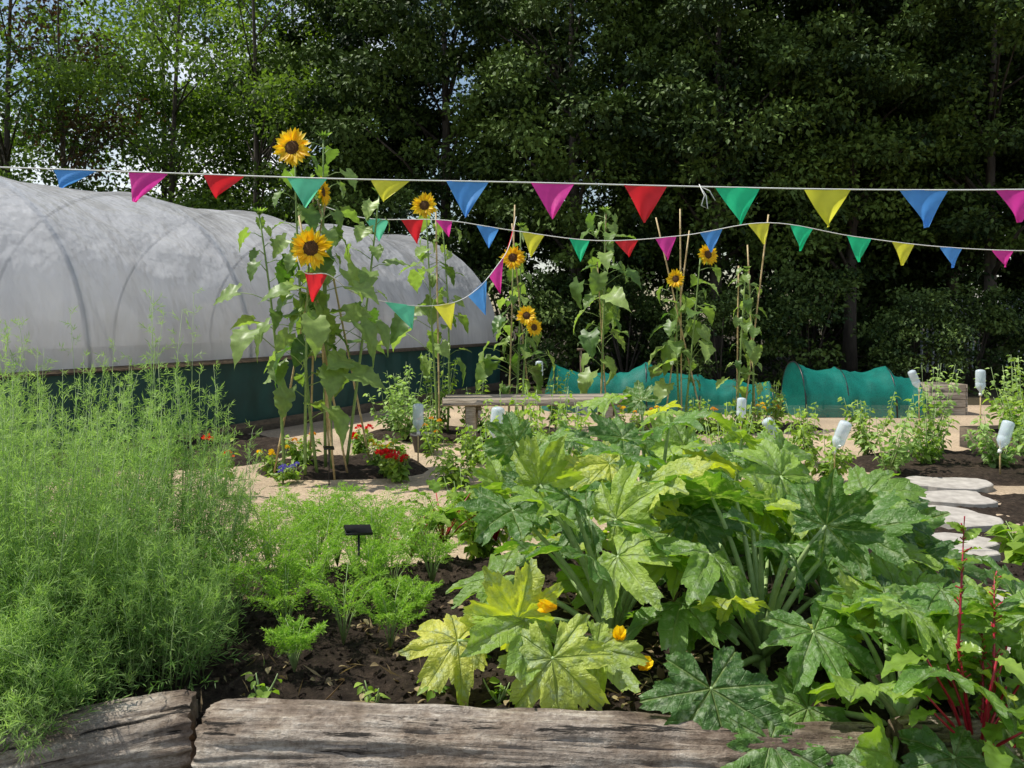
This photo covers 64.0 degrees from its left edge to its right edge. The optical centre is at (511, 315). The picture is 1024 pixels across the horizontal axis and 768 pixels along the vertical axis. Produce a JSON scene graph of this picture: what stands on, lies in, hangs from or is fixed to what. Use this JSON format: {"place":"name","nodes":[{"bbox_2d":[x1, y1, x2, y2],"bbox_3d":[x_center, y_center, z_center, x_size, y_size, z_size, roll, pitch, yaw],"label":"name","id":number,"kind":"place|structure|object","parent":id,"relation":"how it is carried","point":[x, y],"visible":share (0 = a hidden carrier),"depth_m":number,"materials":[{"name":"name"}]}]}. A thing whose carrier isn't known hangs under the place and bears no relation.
{"place":"outdoors","nodes":[
{"label":"outdoors","id":0,"kind":"place"},
{"bbox_2d":[256,453,428,479],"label":"flower bed soil","id":1,"kind":"structure","parent":0,"point":[357,467],"depth_m":8.24,"materials":[{"name":"soil"}]},
{"bbox_2d":[214,207,311,467],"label":"sunflower","id":2,"kind":"object","parent":1,"relation":"on","point":[242,337],"visible":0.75,"depth_m":8.00,"materials":[{"name":"green plant"}]},
{"bbox_2d":[254,127,329,472],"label":"sunflower","id":3,"kind":"object","parent":1,"relation":"on","point":[291,148],"visible":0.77,"depth_m":7.95,"materials":[{"name":"green plant"}]},
{"bbox_2d":[261,228,386,474],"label":"sunflower","id":4,"kind":"object","parent":1,"relation":"on","point":[310,247],"visible":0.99,"depth_m":7.73,"materials":[{"name":"green plant"}]},
{"bbox_2d":[271,131,385,467],"bbox_3d":[-1.818,-0.150,8.255,0.939,3.402,1.154,0,0,0],"label":"sunflower","id":5,"kind":"object","parent":1,"relation":"on","point":[351,274],"visible":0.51,"depth_m":8.27,"materials":[{"name":"green plant"}]},
{"bbox_2d":[289,177,379,468],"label":"sunflower","id":6,"kind":"object","parent":1,"relation":"on","point":[332,382],"visible":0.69,"depth_m":8.02,"materials":[{"name":"green plant"}]},
{"bbox_2d":[325,187,409,464],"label":"sunflower","id":7,"kind":"object","parent":1,"relation":"on","point":[337,360],"visible":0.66,"depth_m":8.25,"materials":[{"name":"green plant"}]},
{"bbox_2d":[297,219,515,329],"bbox_3d":[-0.913,-0.599,9.430,0.291,1.539,4.228,0,0,29],"label":"bunting","id":8,"kind":"object","parent":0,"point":[405,313],"visible":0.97,"depth_m":9.63,"materials":[{"name":"multicoloured fabric"}]},
{"bbox_2d":[366,426,555,443],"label":"soil","id":9,"kind":"structure","parent":0,"point":[380,434],"depth_m":10.67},
{"bbox_2d":[383,365,425,439],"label":"vegetable plant","id":10,"kind":"object","parent":9,"relation":"on","point":[407,427],"visible":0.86,"depth_m":10.32,"materials":[{"name":"green plant"}]},
{"bbox_2d":[390,192,465,433],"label":"sunflower","id":11,"kind":"object","parent":9,"relation":"on","point":[424,204],"visible":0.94,"depth_m":10.60,"materials":[{"name":"green plant"}]},
{"bbox_2d":[414,219,470,431],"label":"sunflower","id":12,"kind":"object","parent":9,"relation":"on","point":[424,309],"visible":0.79,"depth_m":10.76,"materials":[{"name":"green plant"}]},
{"bbox_2d":[475,246,544,393],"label":"sunflower","id":13,"kind":"object","parent":9,"relation":"on","point":[514,257],"visible":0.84,"depth_m":11.44,"materials":[{"name":"green plant"}]},
{"bbox_2d":[480,305,547,415],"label":"sunflower","id":14,"kind":"object","parent":9,"relation":"on","point":[526,316],"visible":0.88,"depth_m":11.22,"materials":[{"name":"green plant"}]},
{"bbox_2d":[0,0,1010,320],"label":"sky","id":15,"kind":"structure","parent":0,"point":[5,2],"materials":[{"name":"white"}]},
{"bbox_2d":[0,546,1023,737],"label":"soil bed","id":16,"kind":"object","parent":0,"point":[362,672],"visible":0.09,"depth_m":3.37,"materials":[{"name":"soil"}]},
{"bbox_2d":[0,505,95,705],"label":"herb bush","id":17,"kind":"object","parent":16,"relation":"on","point":[20,591],"visible":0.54,"depth_m":2.90,"materials":[{"name":"green plant"}]},
{"bbox_2d":[0,575,158,767],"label":"herb bush","id":18,"kind":"object","parent":16,"relation":"on","point":[76,686],"visible":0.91,"depth_m":2.73,"materials":[{"name":"green plant"}]},
{"bbox_2d":[0,305,188,605],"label":"herb bush","id":19,"kind":"object","parent":16,"relation":"on","point":[16,426],"visible":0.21,"depth_m":3.95,"materials":[{"name":"green plant"}]},
{"bbox_2d":[0,348,204,691],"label":"herb bush","id":20,"kind":"object","parent":16,"relation":"on","point":[19,502],"visible":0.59,"depth_m":3.18,"materials":[{"name":"green plant"}]},
{"bbox_2d":[50,362,271,637],"bbox_3d":[-1.610,0.904,3.781,0.988,1.432,0.896,0,0,0],"label":"herb bush","id":21,"kind":"object","parent":16,"relation":"on","point":[209,502],"visible":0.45,"depth_m":3.73,"materials":[{"name":"green plant"}]},
{"bbox_2d":[56,498,279,699],"bbox_3d":[-1.346,1.117,3.215,0.907,0.898,0.780,0,0,29],"label":"herb bush","id":22,"kind":"object","parent":16,"relation":"on","point":[144,621],"visible":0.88,"depth_m":3.09,"materials":[{"name":"green plant"}]},
{"bbox_2d":[96,287,243,617],"bbox_3d":[-1.611,0.637,3.900,0.778,1.568,0.683,0,0,-44],"label":"herb bush","id":23,"kind":"object","parent":16,"relation":"on","point":[153,374],"visible":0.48,"depth_m":3.83,"materials":[{"name":"green plant"}]},
{"bbox_2d":[175,524,285,628],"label":"carrot plant","id":24,"kind":"object","parent":16,"relation":"on","point":[251,555],"visible":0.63,"depth_m":3.59,"materials":[{"name":"green plant"}]},
{"bbox_2d":[211,504,323,607],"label":"carrot plant","id":25,"kind":"object","parent":16,"relation":"on","point":[285,536],"visible":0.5,"depth_m":3.99,"materials":[{"name":"green plant"}]},
{"bbox_2d":[225,524,317,616],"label":"carrot plant","id":26,"kind":"object","parent":16,"relation":"on","point":[301,542],"visible":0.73,"depth_m":3.72,"materials":[{"name":"green plant"}]},
{"bbox_2d":[235,556,324,627],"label":"carrot plant","id":27,"kind":"object","parent":16,"relation":"on","point":[300,590],"visible":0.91,"depth_m":3.52,"materials":[{"name":"green plant"}]},
{"bbox_2d":[260,612,327,671],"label":"carrot plant","id":28,"kind":"object","parent":16,"relation":"on","point":[283,638],"visible":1,"depth_m":3.19,"materials":[{"name":"green plant"}]},
{"bbox_2d":[269,528,343,613],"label":"carrot plant","id":29,"kind":"object","parent":16,"relation":"on","point":[332,549],"visible":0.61,"depth_m":3.83,"materials":[{"name":"green plant"}]},
{"bbox_2d":[295,554,385,644],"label":"carrot plant","id":30,"kind":"object","parent":16,"relation":"on","point":[322,588],"visible":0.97,"depth_m":3.49,"materials":[{"name":"green plant"}]},
{"bbox_2d":[333,537,407,608],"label":"carrot plant","id":31,"kind":"object","parent":16,"relation":"on","point":[379,572],"visible":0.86,"depth_m":3.89,"materials":[{"name":"green plant"}]},
{"bbox_2d":[355,575,427,647],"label":"carrot plant","id":32,"kind":"object","parent":16,"relation":"on","point":[384,605],"visible":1,"depth_m":3.49,"materials":[{"name":"green plant"}]},
{"bbox_2d":[350,525,432,598],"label":"carrot plant","id":33,"kind":"object","parent":16,"relation":"on","point":[407,561],"visible":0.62,"depth_m":4.11,"materials":[{"name":"green plant"}]},
{"bbox_2d":[397,521,464,586],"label":"carrot plant","id":34,"kind":"object","parent":16,"relation":"on","point":[447,548],"visible":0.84,"depth_m":4.28,"materials":[{"name":"green plant"}]},
{"bbox_2d":[447,490,509,560],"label":"vegetable plant","id":35,"kind":"object","parent":16,"relation":"on","point":[472,549],"visible":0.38,"depth_m":5.24,"materials":[{"name":"green plant"}]},
{"bbox_2d":[468,411,629,541],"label":"courgette plant","id":36,"kind":"object","parent":16,"relation":"on","point":[503,445],"visible":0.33,"depth_m":4.96,"materials":[{"name":"green plant"}]},
{"bbox_2d":[136,577,1004,710],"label":"leaf litter","id":37,"kind":"object","parent":16,"relation":"on","point":[661,673],"visible":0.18,"depth_m":3.23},
{"bbox_2d":[398,434,763,710],"bbox_3d":[0.291,0.970,3.521,1.418,0.960,1.569,0,0,0],"label":"courgette plant","id":38,"kind":"object","parent":16,"relation":"on","point":[572,669],"visible":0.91,"depth_m":3.11,"materials":[{"name":"green plant"}]},
{"bbox_2d":[576,380,684,518],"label":"courgette plant","id":39,"kind":"object","parent":16,"relation":"on","point":[636,395],"visible":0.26,"depth_m":5.60,"materials":[{"name":"green plant"}]},
{"bbox_2d":[531,408,807,608],"bbox_3d":[0.719,0.953,4.330,1.498,0.995,1.278,0,0,0],"label":"courgette plant","id":40,"kind":"object","parent":16,"relation":"on","point":[600,467],"visible":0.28,"depth_m":4.21,"materials":[{"name":"green plant"}]},
{"bbox_2d":[639,412,816,563],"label":"courgette plant","id":41,"kind":"object","parent":16,"relation":"on","point":[679,435],"visible":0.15,"depth_m":4.70,"materials":[{"name":"green plant"}]},
{"bbox_2d":[623,468,949,767],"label":"courgette plant","id":42,"kind":"object","parent":16,"relation":"on","point":[856,525],"visible":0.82,"depth_m":3.03,"materials":[{"name":"green plant"}]},
{"bbox_2d":[719,439,987,603],"bbox_3d":[1.472,1.036,3.795,1.140,0.828,1.021,0,0,-36],"label":"courgette plant","id":43,"kind":"object","parent":16,"relation":"on","point":[925,550],"visible":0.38,"depth_m":3.74,"materials":[{"name":"green plant"}]},
{"bbox_2d":[760,584,1023,767],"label":"courgette plant","id":44,"kind":"object","parent":16,"relation":"on","point":[927,746],"visible":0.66,"depth_m":2.65,"materials":[{"name":"green plant"}]},
{"bbox_2d":[831,553,1023,707],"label":"courgette plant","id":45,"kind":"object","parent":16,"relation":"on","point":[929,596],"visible":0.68,"depth_m":2.94,"materials":[{"name":"green plant"}]},
{"bbox_2d":[881,516,1023,767],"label":"chard plant","id":46,"kind":"object","parent":16,"relation":"on","point":[996,756],"visible":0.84,"depth_m":2.64,"materials":[{"name":"green plant"}]},
{"bbox_2d":[919,646,1023,749],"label":"chard plant","id":47,"kind":"object","parent":16,"relation":"on","point":[992,732],"visible":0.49,"depth_m":2.72,"materials":[{"name":"green plant"}]},
{"bbox_2d":[986,521,1023,564],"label":"vegetable plant","id":48,"kind":"object","parent":16,"relation":"on","point":[1012,546],"visible":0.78,"depth_m":5.05,"materials":[{"name":"green plant"}]},
{"bbox_2d":[3,405,1023,567],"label":"gravel path","id":49,"kind":"structure","parent":0,"point":[420,483],"depth_m":8.66,"materials":[{"name":"gravel"}]},
{"bbox_2d":[105,433,296,469],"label":"tunnel bed soil","id":50,"kind":"structure","parent":49,"relation":"on","point":[266,443],"depth_m":9.56,"materials":[{"name":"soil"}]},
{"bbox_2d":[419,436,480,487],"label":"vegetable plant","id":51,"kind":"object","parent":49,"relation":"on","point":[449,462],"visible":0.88,"depth_m":7.59,"materials":[{"name":"green plant"}]},
{"bbox_2d":[511,223,531,427],"bbox_3d":[0.140,0.150,11.575,0.305,2.902,0.028,0,0,-10],"label":"bamboo cane","id":52,"kind":"object","parent":49,"relation":"on","point":[521,323],"visible":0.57,"depth_m":11.56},
{"bbox_2d":[475,223,555,415],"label":"sunflower","id":53,"kind":"object","parent":52,"relation":"attached to","point":[490,366],"visible":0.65,"depth_m":11.50,"materials":[{"name":"green plant"}]},
{"bbox_2d":[442,394,626,445],"bbox_3d":[0.350,1.298,10.098,2.400,0.612,0.625,0,0,-3],"label":"rustic bench","id":54,"kind":"object","parent":49,"relation":"on","point":[472,403],"visible":0.43,"depth_m":9.81,"materials":[{"name":"wood"}]},
{"bbox_2d":[569,206,641,393],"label":"sunflower","id":55,"kind":"object","parent":49,"relation":"on","point":[614,296],"visible":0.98,"depth_m":11.88,"materials":[{"name":"green plant"}]},
{"bbox_2d":[541,362,780,414],"bbox_3d":[2.481,1.188,13.749,4.010,0.825,1.009,0,0,6],"label":"netted cloche","id":56,"kind":"object","parent":49,"relation":"on","point":[725,392],"visible":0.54,"depth_m":13.44,"materials":[{"name":"fabric"}]},
{"bbox_2d":[780,361,927,418],"bbox_3d":[5.550,1.168,13.353,2.340,0.865,1.310,0,0,0],"label":"netted cloche","id":57,"kind":"object","parent":49,"relation":"on","point":[875,389],"visible":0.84,"depth_m":12.89,"materials":[{"name":"fabric"}]},
{"bbox_2d":[424,321,1023,404],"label":"ground","id":58,"kind":"structure","parent":0,"point":[973,399],"depth_m":21.22,"materials":[{"name":"soil"}]},
{"bbox_2d":[0,11,150,182],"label":"tree","id":59,"kind":"object","parent":58,"relation":"on","point":[25,147],"visible":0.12,"depth_m":28.25,"materials":[{"name":"green plant"}]},
{"bbox_2d":[0,0,166,189],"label":"tree","id":60,"kind":"object","parent":58,"relation":"on","point":[62,149],"visible":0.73,"depth_m":22.17,"materials":[{"name":"green plant"}]},
{"bbox_2d":[0,0,171,191],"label":"tree","id":61,"kind":"object","parent":58,"relation":"on","point":[6,147],"visible":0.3,"depth_m":21.91,"materials":[{"name":"green plant"}]},
{"bbox_2d":[0,690,198,767],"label":"log","id":62,"kind":"object","parent":58,"relation":"on","point":[156,730],"visible":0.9,"depth_m":2.68,"materials":[{"name":"grey wood"}]},
{"bbox_2d":[0,0,282,208],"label":"tree","id":63,"kind":"object","parent":58,"relation":"on","point":[185,101],"visible":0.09,"depth_m":27.31,"materials":[{"name":"green plant"}]},
{"bbox_2d":[6,0,297,210],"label":"tree","id":64,"kind":"object","parent":58,"relation":"on","point":[154,150],"visible":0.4,"depth_m":23.43,"materials":[{"name":"green plant"}]},
{"bbox_2d":[80,0,381,223],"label":"tree","id":65,"kind":"object","parent":58,"relation":"on","point":[255,199],"visible":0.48,"depth_m":22.07,"materials":[{"name":"green plant"}]},
{"bbox_2d":[0,176,501,470],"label":"polytunnel","id":66,"kind":"structure","parent":58,"relation":"on","point":[102,260],"depth_m":10.59,"materials":[{"name":"plastic"}]},
{"bbox_2d":[139,0,439,220],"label":"tree","id":67,"kind":"object","parent":58,"relation":"on","point":[238,147],"visible":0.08,"depth_m":26.17,"materials":[{"name":"green plant"}]},
{"bbox_2d":[217,0,460,234],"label":"tree","id":68,"kind":"object","parent":58,"relation":"on","point":[409,85],"visible":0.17,"depth_m":22.80,"materials":[{"name":"green plant"}]},
{"bbox_2d":[295,0,588,293],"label":"tree","id":69,"kind":"object","parent":58,"relation":"on","point":[373,63],"visible":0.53,"depth_m":20.60,"materials":[{"name":"green plant"}]},
{"bbox_2d":[451,215,564,368],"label":"shrub","id":70,"kind":"object","parent":58,"relation":"on","point":[531,263],"visible":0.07,"depth_m":23.32,"materials":[{"name":"green plant"}]},
{"bbox_2d":[474,259,606,386],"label":"shrub","id":71,"kind":"object","parent":58,"relation":"on","point":[544,305],"visible":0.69,"depth_m":18.40,"materials":[{"name":"green plant"}]},
{"bbox_2d":[191,698,892,767],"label":"log","id":72,"kind":"object","parent":58,"relation":"on","point":[261,733],"visible":0.85,"depth_m":2.60,"materials":[{"name":"grey wood"}]},
{"bbox_2d":[433,0,728,371],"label":"tree","id":73,"kind":"object","parent":58,"relation":"on","point":[503,90],"visible":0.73,"depth_m":18.75,"materials":[{"name":"green plant"}]},
{"bbox_2d":[464,0,748,359],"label":"tree","id":74,"kind":"object","parent":58,"relation":"on","point":[593,168],"visible":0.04,"depth_m":24.68,"materials":[{"name":"green plant"}]},
{"bbox_2d":[544,200,694,369],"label":"shrub","id":75,"kind":"object","parent":58,"relation":"on","point":[655,285],"visible":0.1,"depth_m":23.59,"materials":[{"name":"green plant"}]},
{"bbox_2d":[573,264,684,372],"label":"shrub","id":76,"kind":"object","parent":58,"relation":"on","point":[651,317],"visible":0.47,"depth_m":18.97,"materials":[{"name":"green plant"}]},
{"bbox_2d":[646,282,759,380],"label":"shrub","id":77,"kind":"object","parent":58,"relation":"on","point":[725,312],"visible":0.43,"depth_m":17.29,"materials":[{"name":"green plant"}]},
{"bbox_2d":[559,0,885,378],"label":"tree","id":78,"kind":"object","parent":58,"relation":"on","point":[704,101],"visible":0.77,"depth_m":18.23,"materials":[{"name":"green plant"}]},
{"bbox_2d":[614,0,876,371],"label":"tree","id":79,"kind":"object","parent":58,"relation":"on","point":[756,6],"visible":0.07,"depth_m":21.57,"materials":[{"name":"green plant"}]},
{"bbox_2d":[718,258,865,391],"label":"shrub","id":80,"kind":"object","parent":58,"relation":"on","point":[799,308],"visible":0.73,"depth_m":17.57,"materials":[{"name":"green plant"}]},
{"bbox_2d":[754,203,940,370],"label":"shrub","id":81,"kind":"object","parent":58,"relation":"on","point":[869,296],"visible":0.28,"depth_m":24.16,"materials":[{"name":"green plant"}]},
{"bbox_2d":[722,0,1008,371],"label":"tree","id":82,"kind":"object","parent":58,"relation":"on","point":[895,73],"visible":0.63,"depth_m":18.90,"materials":[{"name":"green plant"}]},
{"bbox_2d":[767,154,975,364],"bbox_3d":[12.881,-1.849,29.997,7.951,8.802,8.185,0,0,-17],"label":"shrub","id":83,"kind":"object","parent":58,"relation":"on","point":[929,281],"visible":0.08,"depth_m":27.40,"materials":[{"name":"green plant"}]},
{"bbox_2d":[850,284,979,396],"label":"shrub","id":84,"kind":"object","parent":58,"relation":"on","point":[927,304],"visible":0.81,"depth_m":16.69,"materials":[{"name":"green plant"}]},
{"bbox_2d":[840,0,1023,381],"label":"tree","id":85,"kind":"object","parent":58,"relation":"on","point":[987,216],"visible":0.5,"depth_m":19.33,"materials":[{"name":"green plant"}]},
{"bbox_2d":[843,0,1023,370],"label":"tree","id":86,"kind":"object","parent":58,"relation":"on","point":[1011,71],"visible":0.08,"depth_m":22.29,"materials":[{"name":"green plant"}]},
{"bbox_2d":[885,710,1023,763],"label":"log","id":87,"kind":"object","parent":58,"relation":"on","point":[933,723],"visible":0.27,"depth_m":2.65,"materials":[{"name":"brown wood"}]},
{"bbox_2d":[930,277,1023,390],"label":"shrub","id":88,"kind":"object","parent":58,"relation":"on","point":[998,323],"visible":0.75,"depth_m":18.07,"materials":[{"name":"green plant"}]},
{"bbox_2d":[625,421,822,432],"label":"soil","id":89,"kind":"structure","parent":0,"point":[785,426],"depth_m":11.34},
{"bbox_2d":[648,269,701,409],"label":"sunflower","id":90,"kind":"object","parent":89,"relation":"on","point":[662,389],"visible":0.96,"depth_m":11.39,"materials":[{"name":"green plant"}]},
{"bbox_2d":[653,244,720,411],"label":"sunflower","id":91,"kind":"object","parent":89,"relation":"on","point":[706,256],"visible":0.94,"depth_m":11.44,"materials":[{"name":"green plant"}]},
{"bbox_2d":[716,269,759,420],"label":"sunflower","id":92,"kind":"object","parent":89,"relation":"on","point":[750,345],"visible":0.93,"depth_m":11.33,"materials":[{"name":"green plant"}]},
{"bbox_2d":[736,266,766,419],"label":"sunflower","id":93,"kind":"object","parent":89,"relation":"on","point":[756,354],"visible":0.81,"depth_m":11.49,"materials":[{"name":"green plant"}]},
{"bbox_2d":[839,448,1023,485],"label":"vegetable bed soil","id":94,"kind":"structure","parent":0,"point":[967,463],"depth_m":8.30,"materials":[{"name":"soil"}]},
{"bbox_2d":[797,423,855,479],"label":"vegetable plant","id":95,"kind":"object","parent":94,"relation":"on","point":[827,468],"visible":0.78,"depth_m":7.75,"materials":[{"name":"green plant"}]},
{"bbox_2d":[837,392,901,455],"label":"vegetable plant","id":96,"kind":"object","parent":94,"relation":"on","point":[856,434],"visible":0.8,"depth_m":9.15,"materials":[{"name":"green plant"}]},
{"bbox_2d":[853,406,921,473],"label":"vegetable plant","id":97,"kind":"object","parent":94,"relation":"on","point":[893,462],"visible":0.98,"depth_m":8.01,"materials":[{"name":"green plant"}]},
{"bbox_2d":[900,394,959,463],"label":"vegetable plant","id":98,"kind":"object","parent":94,"relation":"on","point":[928,456],"visible":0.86,"depth_m":8.47,"materials":[{"name":"green plant"}]},
{"bbox_2d":[914,364,963,449],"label":"vegetable plant","id":99,"kind":"object","parent":94,"relation":"on","point":[939,404],"visible":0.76,"depth_m":9.22,"materials":[{"name":"green plant"}]},
{"bbox_2d":[961,410,1023,467],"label":"vegetable plant","id":100,"kind":"object","parent":94,"relation":"on","point":[991,448],"visible":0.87,"depth_m":8.37,"materials":[{"name":"green plant"}]},
{"bbox_2d":[933,492,1023,561],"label":"stepping bed soil","id":101,"kind":"structure","parent":0,"point":[1012,506],"depth_m":6.63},
{"bbox_2d":[906,476,993,492],"bbox_3d":[4.006,1.564,7.540,0.782,0.070,0.547,0,0,17],"label":"stepping stone","id":102,"kind":"object","parent":101,"relation":"on","point":[952,483],"visible":0.66,"depth_m":7.48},
{"bbox_2d":[920,490,997,507],"bbox_3d":[3.712,1.564,6.942,0.677,0.070,0.516,0,0,0],"label":"stepping stone","id":103,"kind":"object","parent":101,"relation":"on","point":[956,498],"visible":0.62,"depth_m":6.84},
{"bbox_2d":[928,505,1002,531],"bbox_3d":[3.373,1.564,6.278,0.620,0.070,0.653,0,0,-38],"label":"stepping stone","id":104,"kind":"object","parent":101,"relation":"on","point":[983,522],"visible":0.44,"depth_m":6.20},
{"bbox_3d":[-4.797,0.250,5.000,0.107,2.701,0.100,0,0,0],"label":"wooden post","id":105,"kind":"object","parent":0,"visible":0},
{"bbox_2d":[0,167,1023,227],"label":"bunting","id":106,"kind":"object","parent":105,"relation":"hanging from","point":[924,203],"visible":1,"depth_m":5.00,"materials":[{"name":"multicoloured fabric"}]},
{"bbox_3d":[6.974,0.350,9.500,0.107,2.501,0.100,0,0,0],"label":"wooden post","id":107,"kind":"object","parent":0,"visible":0},
{"bbox_2d":[326,207,1023,267],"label":"bunting","id":108,"kind":"object","parent":107,"relation":"hanging from","point":[859,245],"visible":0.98,"depth_m":9.50,"materials":[{"name":"multicoloured fabric"}]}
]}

